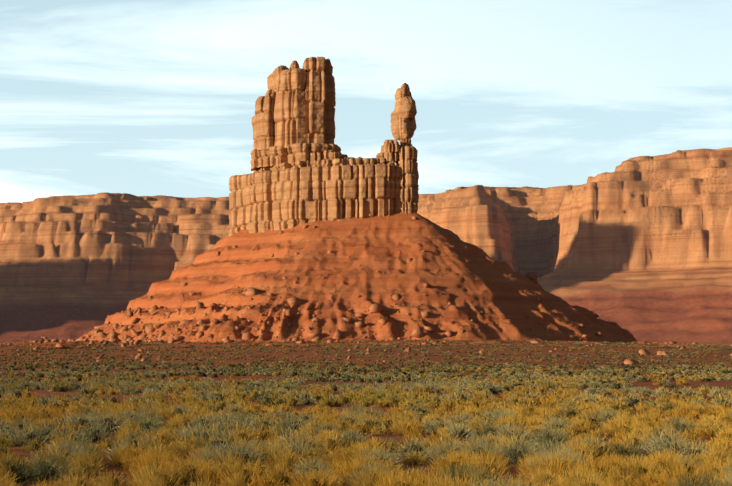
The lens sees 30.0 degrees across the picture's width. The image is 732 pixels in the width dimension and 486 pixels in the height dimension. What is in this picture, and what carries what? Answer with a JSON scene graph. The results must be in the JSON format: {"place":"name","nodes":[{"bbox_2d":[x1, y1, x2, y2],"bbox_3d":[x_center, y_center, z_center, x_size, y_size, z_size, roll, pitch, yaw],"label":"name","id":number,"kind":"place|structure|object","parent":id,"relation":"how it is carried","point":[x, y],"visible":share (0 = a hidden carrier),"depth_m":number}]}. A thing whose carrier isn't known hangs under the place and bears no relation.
{"place":"outdoors","nodes":[
{"label":"outdoors","id":0,"kind":"place"},
{"bbox_2d":[0,340,731,485],"bbox_3d":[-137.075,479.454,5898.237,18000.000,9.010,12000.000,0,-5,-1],"label":"ground","id":1,"kind":"structure","parent":0,"point":[544,351],"depth_m":316.99},
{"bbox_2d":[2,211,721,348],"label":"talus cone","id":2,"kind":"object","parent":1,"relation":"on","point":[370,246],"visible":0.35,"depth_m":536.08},
{"bbox_2d":[228,57,418,235],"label":"butte","id":3,"kind":"object","parent":2,"relation":"on","point":[304,169],"visible":0.83,"depth_m":594.91},
{"bbox_2d":[0,147,731,344],"bbox_3d":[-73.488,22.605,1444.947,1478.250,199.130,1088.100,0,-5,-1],"label":"mesa","id":4,"kind":"structure","parent":1,"relation":"on","point":[639,248],"depth_m":1253.17},
{"bbox_2d":[0,339,731,485],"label":"vegetation","id":5,"kind":"object","parent":1,"relation":"on","point":[209,437],"visible":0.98,"depth_m":43.20},
{"bbox_2d":[0,216,731,364],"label":"boulders","id":6,"kind":"object","parent":1,"relation":"on","point":[251,291],"visible":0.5,"depth_m":511.27},
{"bbox_2d":[0,0,731,202],"label":"sky","id":7,"kind":"structure","parent":0,"point":[134,97]}
]}

